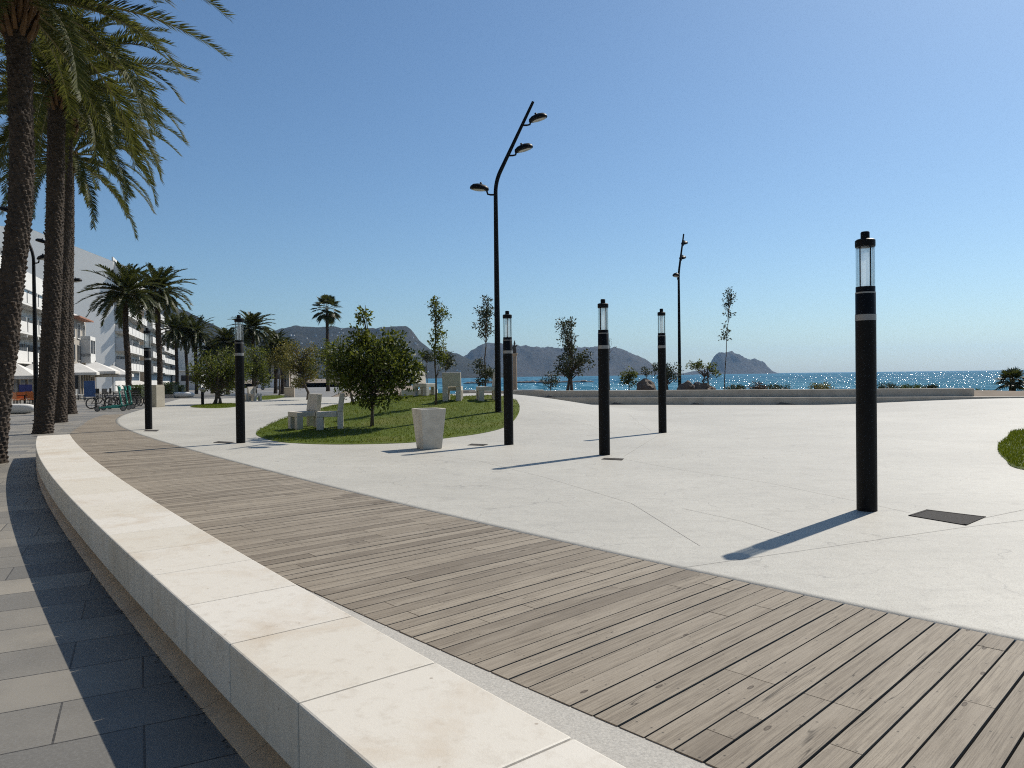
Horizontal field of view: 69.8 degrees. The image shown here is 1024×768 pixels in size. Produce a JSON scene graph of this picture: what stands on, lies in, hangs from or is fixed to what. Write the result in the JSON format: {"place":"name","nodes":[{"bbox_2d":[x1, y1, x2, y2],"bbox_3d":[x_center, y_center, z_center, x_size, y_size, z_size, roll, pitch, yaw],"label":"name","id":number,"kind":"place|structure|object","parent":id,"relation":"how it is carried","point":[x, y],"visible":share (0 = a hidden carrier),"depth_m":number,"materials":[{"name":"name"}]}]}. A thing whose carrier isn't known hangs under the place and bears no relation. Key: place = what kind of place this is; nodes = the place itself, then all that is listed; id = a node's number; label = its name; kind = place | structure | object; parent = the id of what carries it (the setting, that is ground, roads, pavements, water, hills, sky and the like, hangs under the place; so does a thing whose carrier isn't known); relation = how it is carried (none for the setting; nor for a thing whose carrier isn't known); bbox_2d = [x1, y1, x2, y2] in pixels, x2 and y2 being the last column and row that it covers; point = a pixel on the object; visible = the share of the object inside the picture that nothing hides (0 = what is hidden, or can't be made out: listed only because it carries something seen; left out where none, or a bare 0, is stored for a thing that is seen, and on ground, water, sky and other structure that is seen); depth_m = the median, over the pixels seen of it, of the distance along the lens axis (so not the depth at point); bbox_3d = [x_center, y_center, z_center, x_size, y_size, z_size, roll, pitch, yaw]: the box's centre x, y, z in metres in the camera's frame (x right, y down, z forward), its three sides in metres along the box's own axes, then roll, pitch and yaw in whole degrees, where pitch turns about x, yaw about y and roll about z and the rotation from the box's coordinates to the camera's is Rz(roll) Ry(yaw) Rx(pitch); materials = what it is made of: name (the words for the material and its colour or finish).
{"place":"outdoors","nodes":[
{"label":"outdoors","id":0,"kind":"place"},
{"bbox_2d":[152,385,164,406],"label":"cream pillar","id":1,"kind":"structure","parent":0,"point":[158,395],"depth_m":42.89,"materials":[{"name":"stone"}]},
{"bbox_2d":[0,383,344,767],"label":"pavement","id":2,"kind":"structure","parent":0,"point":[85,682],"depth_m":4.14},
{"bbox_2d":[10,404,33,413],"bbox_3d":[-25.009,1.251,37.013,2.000,0.500,0.550,-1,1,0],"label":"pebble seat","id":3,"kind":"object","parent":2,"relation":"on","point":[21,408],"visible":0.59,"depth_m":36.80,"materials":[{"name":"white paint"}]},
{"bbox_2d":[0,206,44,420],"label":"street lamp","id":4,"kind":"object","parent":2,"relation":"on","point":[35,342],"visible":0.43,"depth_m":29.92,"materials":[{"name":"metal"}]},
{"bbox_2d":[13,379,31,392],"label":"shop front","id":5,"kind":"object","parent":2,"relation":"on","point":[23,382],"visible":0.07,"depth_m":71.78,"materials":[{"name":"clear glass"}]},
{"bbox_2d":[19,384,31,402],"bbox_3d":[-37.444,0.710,57.006,1.643,1.450,0.050,-1,1,-5],"label":"windscreen","id":6,"kind":"object","parent":2,"relation":"on","point":[25,387],"visible":0.33,"depth_m":56.95,"materials":[{"name":"blue fabric"}]},
{"bbox_2d":[14,363,38,403],"bbox_3d":[-33.808,-0.043,49.998,2.800,3.020,2.800,-1,1,-20],"label":"parasol","id":7,"kind":"object","parent":2,"relation":"on","point":[22,372],"visible":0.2,"depth_m":49.27,"materials":[{"name":"white fabric"}]},
{"bbox_2d":[0,75,166,413],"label":"date palm","id":8,"kind":"object","parent":2,"relation":"on","point":[82,181],"visible":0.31,"depth_m":35.98,"materials":[{"name":"green plant"}]},
{"bbox_2d":[75,375,94,393],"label":"shop front","id":9,"kind":"object","parent":2,"relation":"on","point":[82,378],"visible":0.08,"depth_m":90.79,"materials":[{"name":"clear glass"}]},
{"bbox_2d":[74,362,103,398],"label":"parasol","id":10,"kind":"object","parent":2,"relation":"on","point":[80,369],"visible":0.56,"depth_m":65.14,"materials":[{"name":"white fabric"}]},
{"bbox_2d":[84,381,94,401],"bbox_3d":[-33.383,0.568,58.005,0.800,1.638,0.450,-1,1,-10],"label":"windscreen","id":11,"kind":"object","parent":2,"relation":"on","point":[89,388],"visible":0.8,"depth_m":57.97,"materials":[{"name":"blue fabric"}]},
{"bbox_2d":[0,27,190,422],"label":"date palm","id":12,"kind":"object","parent":2,"relation":"on","point":[61,412],"visible":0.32,"depth_m":28.57,"materials":[{"name":"green plant"}]},
{"bbox_2d":[0,2,200,433],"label":"date palm","id":13,"kind":"object","parent":2,"relation":"on","point":[57,131],"visible":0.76,"depth_m":22.43,"materials":[{"name":"green plant"}]},
{"bbox_2d":[85,391,115,408],"bbox_3d":[-23.798,0.931,42.490,0.566,0.993,1.700,5,4,35],"label":"bicycle","id":14,"kind":"object","parent":2,"relation":"on","point":[105,399],"visible":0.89,"depth_m":42.30,"materials":[{"name":"black metal"}]},
{"bbox_2d":[86,361,119,397],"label":"parasol","id":15,"kind":"object","parent":2,"relation":"on","point":[100,368],"visible":0.57,"depth_m":67.08,"materials":[{"name":"white fabric"}]},
{"bbox_2d":[94,385,125,411],"bbox_3d":[-21.147,0.754,38.617,1.518,1.365,0.626,-1,1,-12],"label":"electric scooter","id":16,"kind":"object","parent":2,"relation":"on","point":[121,407],"visible":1,"depth_m":38.67,"materials":[{"name":"teal metal"}]},
{"bbox_2d":[90,364,133,391],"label":"parasol","id":17,"kind":"object","parent":2,"relation":"on","point":[121,373],"visible":0.61,"depth_m":68.82,"materials":[{"name":"white fabric"}]},
{"bbox_2d":[101,385,131,409],"bbox_3d":[-21.700,0.743,40.222,1.518,1.365,0.626,-1,1,-18],"label":"electric scooter","id":18,"kind":"object","parent":2,"relation":"on","point":[127,406],"visible":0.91,"depth_m":40.33,"materials":[{"name":"teal metal"}]},
{"bbox_2d":[0,0,235,463],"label":"date palm","id":19,"kind":"object","parent":2,"relation":"on","point":[23,23],"visible":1,"depth_m":14.37,"materials":[{"name":"green plant"}]},
{"bbox_2d":[75,260,171,403],"bbox_3d":[-24.668,-3.207,46.956,5.694,9.190,5.573,-1,1,0],"label":"date palm","id":20,"kind":"object","parent":2,"relation":"on","point":[127,297],"visible":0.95,"depth_m":46.50,"materials":[{"name":"green plant"}]},
{"bbox_2d":[124,384,143,402],"bbox_3d":[-26.858,0.670,52.583,1.423,1.366,1.392,-1,1,0],"label":"hedge","id":21,"kind":"object","parent":2,"relation":"on","point":[139,387],"visible":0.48,"depth_m":52.10,"materials":[{"name":"green plant"}]},
{"bbox_2d":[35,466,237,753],"bbox_3d":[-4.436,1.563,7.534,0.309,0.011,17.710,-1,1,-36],"label":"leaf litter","id":22,"kind":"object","parent":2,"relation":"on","point":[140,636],"visible":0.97,"depth_m":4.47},
{"bbox_2d":[36,464,290,767],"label":"kerb","id":23,"kind":"structure","parent":2,"relation":"on","point":[248,742],"depth_m":3.99,"materials":[{"name":"concrete"}]},
{"bbox_2d":[134,262,196,384],"bbox_3d":[-24.508,-3.541,50.963,5.109,9.765,5.197,-1,1,0],"label":"date palm","id":24,"kind":"object","parent":2,"relation":"on","point":[168,303],"visible":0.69,"depth_m":50.81,"materials":[{"name":"green plant"}]},
{"bbox_2d":[163,382,179,397],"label":"hedge","id":25,"kind":"object","parent":2,"relation":"on","point":[170,389],"visible":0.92,"depth_m":66.11,"materials":[{"name":"green plant"}]},
{"bbox_2d":[152,313,200,383],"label":"date palm","id":26,"kind":"object","parent":2,"relation":"on","point":[176,327],"visible":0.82,"depth_m":81.46,"materials":[{"name":"green plant"}]},
{"bbox_2d":[174,392,194,397],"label":"pebble seat","id":27,"kind":"object","parent":2,"relation":"on","point":[183,394],"visible":0.94,"depth_m":66.17,"materials":[{"name":"white paint"}]},
{"bbox_2d":[166,312,209,391],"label":"date palm","id":28,"kind":"object","parent":2,"relation":"on","point":[186,369],"visible":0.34,"depth_m":87.83,"materials":[{"name":"green plant"}]},
{"bbox_2d":[179,315,218,393],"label":"date palm","id":29,"kind":"object","parent":2,"relation":"on","point":[196,337],"visible":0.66,"depth_m":83.45,"materials":[{"name":"green plant"}]},
{"bbox_2d":[189,336,224,392],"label":"date palm","id":30,"kind":"object","parent":2,"relation":"on","point":[205,347],"visible":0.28,"depth_m":84.31,"materials":[{"name":"green plant"}]},
{"bbox_2d":[204,327,250,393],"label":"date palm","id":31,"kind":"object","parent":2,"relation":"on","point":[225,337],"visible":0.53,"depth_m":79.30,"materials":[{"name":"green plant"}]},
{"bbox_2d":[227,310,276,386],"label":"date palm","id":32,"kind":"object","parent":2,"relation":"on","point":[251,336],"visible":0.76,"depth_m":71.36,"materials":[{"name":"green plant"}]},
{"bbox_2d":[244,344,276,396],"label":"tree","id":33,"kind":"object","parent":2,"relation":"on","point":[259,368],"visible":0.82,"depth_m":63.89,"materials":[{"name":"green plant"}]},
{"bbox_2d":[255,326,295,393],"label":"date palm","id":34,"kind":"object","parent":2,"relation":"on","point":[266,355],"visible":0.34,"depth_m":79.81,"materials":[{"name":"green plant"}]},
{"bbox_2d":[258,334,301,393],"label":"tree","id":35,"kind":"object","parent":2,"relation":"on","point":[277,340],"visible":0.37,"depth_m":75.62,"materials":[{"name":"green plant"}]},
{"bbox_2d":[267,341,293,394],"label":"tree","id":36,"kind":"object","parent":2,"relation":"on","point":[279,356],"visible":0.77,"depth_m":69.77,"materials":[{"name":"green plant"}]},
{"bbox_2d":[284,387,294,396],"bbox_3d":[-18.802,0.707,62.009,0.860,0.890,0.860,-1,1,-15],"label":"stone cube","id":37,"kind":"object","parent":2,"relation":"on","point":[289,391],"visible":0.84,"depth_m":61.62,"materials":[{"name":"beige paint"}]},
{"bbox_2d":[310,294,341,390],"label":"fan palm","id":38,"kind":"object","parent":2,"relation":"on","point":[328,317],"visible":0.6,"depth_m":89.62,"materials":[{"name":"green plant"}]},
{"bbox_2d":[36,434,625,767],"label":"stone bench","id":39,"kind":"object","parent":2,"relation":"on","point":[297,676],"visible":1,"depth_m":3.09,"materials":[{"name":"beige stone"}]},
{"bbox_2d":[299,586,713,767],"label":"granite strip","id":40,"kind":"object","parent":2,"relation":"on","point":[624,748],"visible":0.07,"depth_m":3.38,"materials":[{"name":"stone"}]},
{"bbox_2d":[70,414,1023,767],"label":"boardwalk","id":41,"kind":"structure","parent":2,"relation":"on","point":[712,670],"depth_m":4.47,"materials":[{"name":"brown wood"}]},
{"bbox_2d":[179,370,202,389],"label":"kiosk","id":42,"kind":"object","parent":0,"point":[182,377],"visible":0.25,"depth_m":116.65,"materials":[{"name":"white paint"}]},
{"bbox_2d":[190,402,235,407],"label":"lawn","id":43,"kind":"structure","parent":0,"point":[219,405],"depth_m":42.79,"materials":[{"name":"green plant"}]},
{"bbox_2d":[160,307,312,380],"bbox_3d":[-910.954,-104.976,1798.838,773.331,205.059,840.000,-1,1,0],"label":"hill","id":44,"kind":"structure","parent":0,"point":[188,314],"depth_m":1766.95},
{"bbox_2d":[258,379,280,389],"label":"parked van","id":45,"kind":"object","parent":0,"point":[271,385],"visible":0.53,"depth_m":107.40,"materials":[{"name":"white paint"}]},
{"bbox_2d":[260,325,502,378],"bbox_3d":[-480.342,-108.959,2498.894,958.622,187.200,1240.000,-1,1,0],"label":"hill","id":46,"kind":"structure","parent":0,"point":[301,333],"depth_m":2333.89,"materials":[{"name":"stone"}]},
{"bbox_2d":[256,393,519,443],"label":"lawn","id":47,"kind":"structure","parent":0,"point":[468,415],"depth_m":21.62,"materials":[{"name":"green plant"}]},
{"bbox_2d":[288,394,321,429],"bbox_3d":[-6.071,0.808,21.526,0.785,1.023,0.660,-1,1,-40],"label":"concrete chair","id":48,"kind":"object","parent":47,"relation":"on","point":[295,419],"visible":0.73,"depth_m":21.45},
{"bbox_2d":[316,393,344,429],"bbox_3d":[-5.193,0.793,21.044,0.785,1.023,0.660,-1,1,-12],"label":"concrete chair","id":49,"kind":"object","parent":47,"relation":"on","point":[321,415],"visible":0.9,"depth_m":20.77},
{"bbox_2d":[307,338,355,401],"bbox_3d":[-11.190,-0.846,46.267,3.006,4.155,3.099,0,1,41],"label":"tree","id":50,"kind":"object","parent":47,"relation":"on","point":[323,353],"visible":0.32,"depth_m":46.14,"materials":[{"name":"green plant"}]},
{"bbox_2d":[321,305,427,425],"bbox_3d":[-3.937,-0.520,21.015,2.665,3.532,2.550,0,1,39],"label":"tree","id":51,"kind":"object","parent":47,"relation":"on","point":[360,370],"visible":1,"depth_m":20.75,"materials":[{"name":"green plant"}]},
{"bbox_2d":[413,371,434,396],"bbox_3d":[-3.540,-0.013,29.613,0.785,1.023,0.660,0,1,35],"label":"concrete chair","id":52,"kind":"object","parent":47,"relation":"on","point":[424,385],"visible":0.56,"depth_m":29.50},
{"bbox_2d":[424,295,451,404],"bbox_3d":[-2.528,-1.159,25.203,0.943,3.810,0.862,0,1,36],"label":"tree","id":53,"kind":"object","parent":47,"relation":"on","point":[440,357],"visible":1,"depth_m":25.13,"materials":[{"name":"green plant"}]},
{"bbox_2d":[442,372,462,401],"bbox_3d":[-2.129,0.103,26.349,0.660,1.023,0.785,-1,1,2],"label":"concrete chair","id":54,"kind":"object","parent":47,"relation":"on","point":[451,381],"visible":0.95,"depth_m":26.00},
{"bbox_2d":[476,372,494,400],"bbox_3d":[-0.853,0.098,26.348,0.785,1.023,0.660,-1,1,-12],"label":"concrete chair","id":55,"kind":"object","parent":47,"relation":"on","point":[480,393],"visible":0.64,"depth_m":26.05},
{"bbox_2d":[470,101,546,412],"bbox_3d":[-0.069,-4.019,23.317,2.494,9.876,0.416,-1,1,0],"label":"street lamp","id":56,"kind":"object","parent":47,"relation":"on","point":[525,147],"visible":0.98,"depth_m":23.25,"materials":[{"name":"metal"}]},
{"bbox_2d":[0,0,1023,373],"label":"sky","id":57,"kind":"structure","parent":0,"point":[340,149],"materials":[{"name":"blue"}]},
{"bbox_2d":[116,393,1023,642],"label":"plaza","id":58,"kind":"structure","parent":0,"point":[763,495],"depth_m":10.43,"materials":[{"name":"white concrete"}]},
{"bbox_2d":[143,328,151,428],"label":"light column","id":59,"kind":"structure","parent":58,"relation":"on","point":[148,388],"depth_m":23.51,"materials":[{"name":"metal"}]},
{"bbox_2d":[185,344,253,403],"bbox_3d":[-18.669,-0.649,46.965,4.163,3.937,3.778,-1,1,0],"label":"tree","id":60,"kind":"object","parent":58,"relation":"on","point":[215,380],"visible":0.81,"depth_m":46.63,"materials":[{"name":"green plant"}]},
{"bbox_2d":[234,315,244,442],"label":"light column","id":61,"kind":"structure","parent":58,"relation":"on","point":[239,391],"depth_m":18.02,"materials":[{"name":"metal"}]},
{"bbox_2d":[247,387,261,400],"bbox_3d":[-18.446,0.710,52.535,0.785,1.023,0.660,0,1,30],"label":"concrete chair","id":62,"kind":"object","parent":58,"relation":"on","point":[250,390],"visible":0.91,"depth_m":52.41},
{"bbox_2d":[257,395,283,399],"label":"lawn","id":63,"kind":"structure","parent":58,"relation":"on","point":[267,397],"depth_m":60.75,"materials":[{"name":"green plant"}]},
{"bbox_2d":[279,340,324,399],"bbox_3d":[-15.428,-1.085,53.952,3.685,4.521,3.425,-1,1,0],"label":"tree","id":64,"kind":"object","parent":58,"relation":"on","point":[301,366],"visible":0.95,"depth_m":53.88,"materials":[{"name":"green plant"}]},
{"bbox_2d":[418,348,433,382],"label":"tree","id":65,"kind":"object","parent":58,"relation":"on","point":[426,358],"visible":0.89,"depth_m":55.90,"materials":[{"name":"green plant"}]},
{"bbox_2d":[412,408,445,449],"bbox_3d":[-1.827,0.976,16.141,0.587,0.880,0.587,-1,1,-28],"label":"litter bin","id":66,"kind":"object","parent":58,"relation":"on","point":[429,426],"visible":1,"depth_m":15.93,"materials":[{"name":"white concrete"}]},
{"bbox_2d":[503,311,513,444],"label":"light column","id":67,"kind":"structure","parent":58,"relation":"on","point":[508,386],"depth_m":16.70,"materials":[{"name":"metal"}]},
{"bbox_2d":[598,299,609,454],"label":"light column","id":68,"kind":"structure","parent":58,"relation":"on","point":[603,392],"depth_m":14.30,"materials":[{"name":"metal"}]},
{"bbox_2d":[657,309,666,432],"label":"light column","id":69,"kind":"structure","parent":58,"relation":"on","point":[662,420],"depth_m":19.59,"materials":[{"name":"metal"}]},
{"bbox_2d":[855,231,877,511],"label":"light column","id":70,"kind":"structure","parent":58,"relation":"on","point":[866,396],"depth_m":8.21,"materials":[{"name":"metal"}]},
{"bbox_2d":[908,509,985,525],"bbox_3d":[4.634,1.426,7.853,0.622,0.014,0.603,-1,1,-41],"label":"manhole cover","id":71,"kind":"object","parent":58,"relation":"on","point":[957,518],"visible":1,"depth_m":7.85,"materials":[{"name":"metal"}]},
{"bbox_2d":[463,343,693,376],"bbox_3d":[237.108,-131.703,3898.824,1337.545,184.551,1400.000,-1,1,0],"label":"headland","id":72,"kind":"structure","parent":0,"point":[536,361],"depth_m":3557.30,"materials":[{"name":"stone"}]},
{"bbox_2d":[173,379,1023,404],"bbox_3d":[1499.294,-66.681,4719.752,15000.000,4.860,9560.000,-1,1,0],"label":"ground","id":73,"kind":"structure","parent":0,"point":[995,393],"depth_m":35.88,"materials":[{"name":"concrete"}]},
{"bbox_2d":[17,272,42,366],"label":"apartment building","id":74,"kind":"structure","parent":73,"relation":"on","point":[25,355],"depth_m":76.25,"materials":[{"name":"white paint"}]},
{"bbox_2d":[0,226,147,391],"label":"apartment building","id":75,"kind":"structure","parent":73,"relation":"on","point":[109,338],"depth_m":110.33,"materials":[{"name":"white paint"}]},
{"bbox_2d":[74,314,95,376],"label":"town house","id":76,"kind":"structure","parent":73,"relation":"on","point":[84,349],"depth_m":95.21,"materials":[{"name":"grey paint"}]},
{"bbox_2d":[80,336,95,362],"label":"bay window","id":77,"kind":"structure","parent":76,"relation":"in","point":[88,347],"depth_m":95.40,"materials":[{"name":"white paint"}]},
{"bbox_2d":[139,311,164,386],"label":"apartment building","id":78,"kind":"structure","parent":73,"relation":"on","point":[151,327],"depth_m":147.37,"materials":[{"name":"white paint"}]},
{"bbox_2d":[161,322,174,384],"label":"apartment building","id":79,"kind":"structure","parent":73,"relation":"on","point":[168,363],"depth_m":187.34,"materials":[{"name":"white paint"}]},
{"bbox_2d":[178,340,217,374],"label":"apartment building","id":80,"kind":"structure","parent":73,"relation":"on","point":[181,361],"depth_m":203.21,"materials":[{"name":"white paint"}]},
{"bbox_2d":[256,358,297,386],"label":"arcade building","id":81,"kind":"structure","parent":73,"relation":"on","point":[287,383],"depth_m":151.61,"materials":[{"name":"grey paint"}]},
{"bbox_2d":[441,351,457,372],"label":"tree","id":82,"kind":"object","parent":73,"relation":"on","point":[449,363],"visible":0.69,"depth_m":52.03,"materials":[{"name":"green plant"}]},
{"bbox_2d":[468,295,494,386],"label":"tree","id":83,"kind":"object","parent":73,"relation":"on","point":[485,372],"visible":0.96,"depth_m":45.88,"materials":[{"name":"green plant"}]},
{"bbox_2d":[512,340,517,390],"bbox_3d":[0.245,-0.939,61.993,0.750,5.472,0.750,-1,1,0],"label":"monument","id":84,"kind":"object","parent":73,"relation":"on","point":[514,353],"visible":0.63,"depth_m":61.85,"materials":[{"name":"stone"}]},
{"bbox_2d":[540,371,560,390],"bbox_3d":[2.311,-0.075,45.023,1.406,1.457,1.336,-1,1,0],"label":"bush","id":85,"kind":"object","parent":73,"relation":"on","point":[551,380],"visible":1,"depth_m":44.91,"materials":[{"name":"green plant"}]},
{"bbox_2d":[553,316,595,390],"bbox_3d":[3.675,-1.712,43.585,2.608,4.623,2.115,-1,1,0],"label":"tree","id":86,"kind":"object","parent":73,"relation":"on","point":[569,349],"visible":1,"depth_m":43.29,"materials":[{"name":"green plant"}]},
{"bbox_2d":[618,366,639,389],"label":"tree","id":87,"kind":"object","parent":73,"relation":"on","point":[631,374],"visible":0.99,"depth_m":43.88,"materials":[{"name":"green plant"}]},
{"bbox_2d":[636,378,655,389],"bbox_3d":[7.849,0.165,42.991,1.103,1.008,1.026,0,1,36],"label":"boulder","id":88,"kind":"object","parent":73,"relation":"on","point":[644,384],"visible":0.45,"depth_m":42.74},
{"bbox_2d":[651,362,683,389],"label":"tree","id":89,"kind":"object","parent":73,"relation":"on","point":[668,371],"visible":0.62,"depth_m":45.81,"materials":[{"name":"green plant"}]},
{"bbox_2d":[672,234,687,385],"bbox_3d":[10.903,-4.499,47.361,0.448,10.644,2.688,0,1,28],"label":"street lamp","id":90,"kind":"object","parent":73,"relation":"on","point":[681,257],"visible":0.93,"depth_m":46.90,"materials":[{"name":"metal"}]},
{"bbox_2d":[677,380,694,389],"bbox_3d":[10.045,0.237,41.967,1.179,0.932,1.059,-1,1,0],"label":"boulder","id":91,"kind":"object","parent":73,"relation":"on","point":[687,385],"visible":0.44,"depth_m":41.71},
{"bbox_2d":[693,382,709,389],"bbox_3d":[10.728,0.297,42.019,1.240,0.870,1.008,-1,1,0],"label":"boulder","id":92,"kind":"object","parent":73,"relation":"on","point":[701,386],"visible":0.31,"depth_m":41.67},
{"bbox_2d":[685,358,720,385],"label":"tree","id":93,"kind":"object","parent":73,"relation":"on","point":[697,365],"visible":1,"depth_m":43.93,"materials":[{"name":"green plant"}]},
{"bbox_2d":[718,287,737,389],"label":"tree","id":94,"kind":"object","parent":73,"relation":"on","point":[729,303],"visible":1,"depth_m":43.91,"materials":[{"name":"green plant"}]},
{"bbox_2d":[723,383,745,389],"bbox_3d":[11.999,0.267,39.471,1.188,0.704,1.575,-1,1,0],"label":"bush","id":95,"kind":"object","parent":73,"relation":"on","point":[738,387],"visible":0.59,"depth_m":39.31,"materials":[{"name":"green plant"}]},
{"bbox_2d":[469,388,1023,404],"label":"seat wall","id":96,"kind":"structure","parent":73,"relation":"on","point":[756,397],"depth_m":36.57,"materials":[{"name":"grey concrete"}]},
{"bbox_2d":[746,380,766,389],"bbox_3d":[13.176,0.197,39.499,1.167,0.930,1.004,0,1,27],"label":"bush","id":97,"kind":"object","parent":73,"relation":"on","point":[756,387],"visible":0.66,"depth_m":39.38,"materials":[{"name":"green plant"}]},
{"bbox_2d":[808,381,834,388],"bbox_3d":[16.565,0.195,39.438,1.469,0.723,1.040,-1,1,0],"label":"bush","id":98,"kind":"object","parent":73,"relation":"on","point":[818,386],"visible":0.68,"depth_m":39.33,"materials":[{"name":"green plant"}]},
{"bbox_2d":[877,382,900,388],"bbox_3d":[20.256,0.212,39.496,1.229,0.729,1.349,-1,1,0],"label":"bush","id":99,"kind":"object","parent":73,"relation":"on","point":[882,386],"visible":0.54,"depth_m":39.42,"materials":[{"name":"green plant"}]},
{"bbox_2d":[898,384,925,388],"bbox_3d":[21.468,0.280,39.550,1.543,0.676,1.501,-1,1,0],"label":"bush","id":100,"kind":"object","parent":73,"relation":"on","point":[908,386],"visible":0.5,"depth_m":39.39,"materials":[{"name":"green plant"}]},
{"bbox_2d":[993,366,1023,390],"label":"bush","id":101,"kind":"object","parent":73,"relation":"on","point":[1011,384],"visible":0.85,"depth_m":38.76,"materials":[{"name":"green plant"}]},
{"bbox_2d":[412,370,1023,393],"bbox_3d":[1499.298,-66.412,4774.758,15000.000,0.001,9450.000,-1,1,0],"label":"sea","id":102,"kind":"structure","parent":0,"point":[982,380],"depth_m":382.21,"materials":[{"name":"blue liquid"}]},
{"bbox_2d":[463,380,593,383],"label":"breakwater","id":103,"kind":"object","parent":102,"relation":"in","point":[532,381],"visible":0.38,"depth_m":418.32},
{"bbox_2d":[682,351,775,373],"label":"island","id":104,"kind":"structure","parent":0,"point":[737,363],"depth_m":4173.12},
{"bbox_2d":[997,427,1023,468],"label":"lawn","id":105,"kind":"structure","parent":0,"point":[1011,449],"depth_m":14.10,"materials":[{"name":"green plant"}]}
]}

